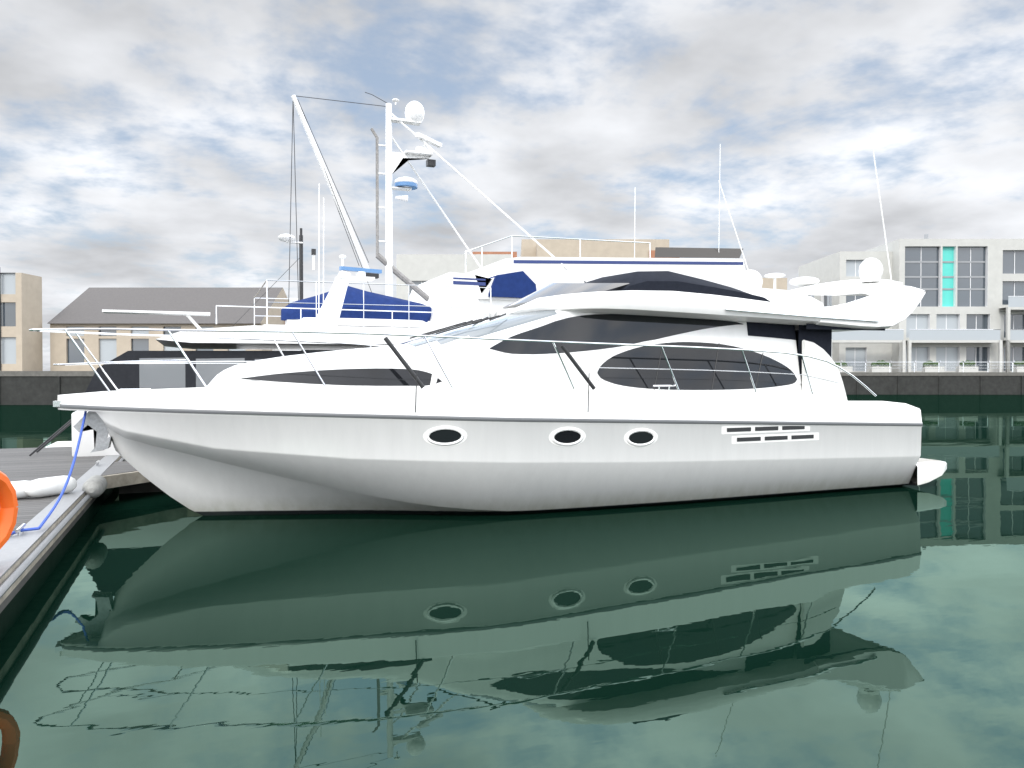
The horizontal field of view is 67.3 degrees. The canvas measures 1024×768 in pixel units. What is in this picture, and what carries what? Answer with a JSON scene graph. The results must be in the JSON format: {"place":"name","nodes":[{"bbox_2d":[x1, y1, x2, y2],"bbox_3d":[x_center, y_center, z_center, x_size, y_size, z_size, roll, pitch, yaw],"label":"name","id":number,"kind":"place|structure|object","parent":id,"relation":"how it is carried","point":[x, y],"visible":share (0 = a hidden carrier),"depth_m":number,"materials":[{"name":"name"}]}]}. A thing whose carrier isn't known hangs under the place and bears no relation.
{"place":"outdoors","nodes":[
{"label":"outdoors","id":0,"kind":"place"},
{"bbox_2d":[0,395,1023,767],"bbox_3d":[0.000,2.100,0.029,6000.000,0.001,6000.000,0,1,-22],"label":"harbour water","id":1,"kind":"structure","parent":0,"point":[882,627],"depth_m":6.23,"materials":[{"name":"teal liquid"}]},
{"bbox_2d":[0,411,163,612],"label":"dock","id":2,"kind":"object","parent":1,"relation":"on","point":[49,496],"depth_m":9.92,"materials":[{"name":"wood"}]},
{"bbox_2d":[29,184,484,460],"bbox_3d":[-2.047,-1.177,19.866,17.500,7.200,4.500,0,1,-22],"label":"boat","id":3,"kind":"object","parent":1,"relation":"on","point":[141,376],"visible":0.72,"depth_m":16.15,"materials":[{"name":"white plastic"}]},
{"bbox_2d":[29,134,946,515],"bbox_3d":[0.509,-1.012,13.335,15.296,6.954,4.457,0,1,-22],"label":"yacht","id":4,"kind":"object","parent":1,"relation":"on","point":[639,388],"visible":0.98,"depth_m":11.45,"materials":[{"name":"white plastic"}]},
{"bbox_2d":[0,234,1023,404],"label":"buildings","id":5,"kind":"structure","parent":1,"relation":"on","point":[959,330],"depth_m":75.78,"materials":[{"name":"concrete"}]},
{"bbox_2d":[232,92,831,357],"bbox_3d":[2.721,-3.743,31.249,26.506,13.212,6.200,0,1,-22],"label":"boat","id":6,"kind":"object","parent":1,"relation":"on","point":[501,284],"visible":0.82,"depth_m":27.35,"materials":[{"name":"white plastic"}]},
{"bbox_2d":[0,0,1023,370],"label":"sky","id":7,"kind":"structure","parent":0,"point":[144,143],"materials":[{"name":"white"}]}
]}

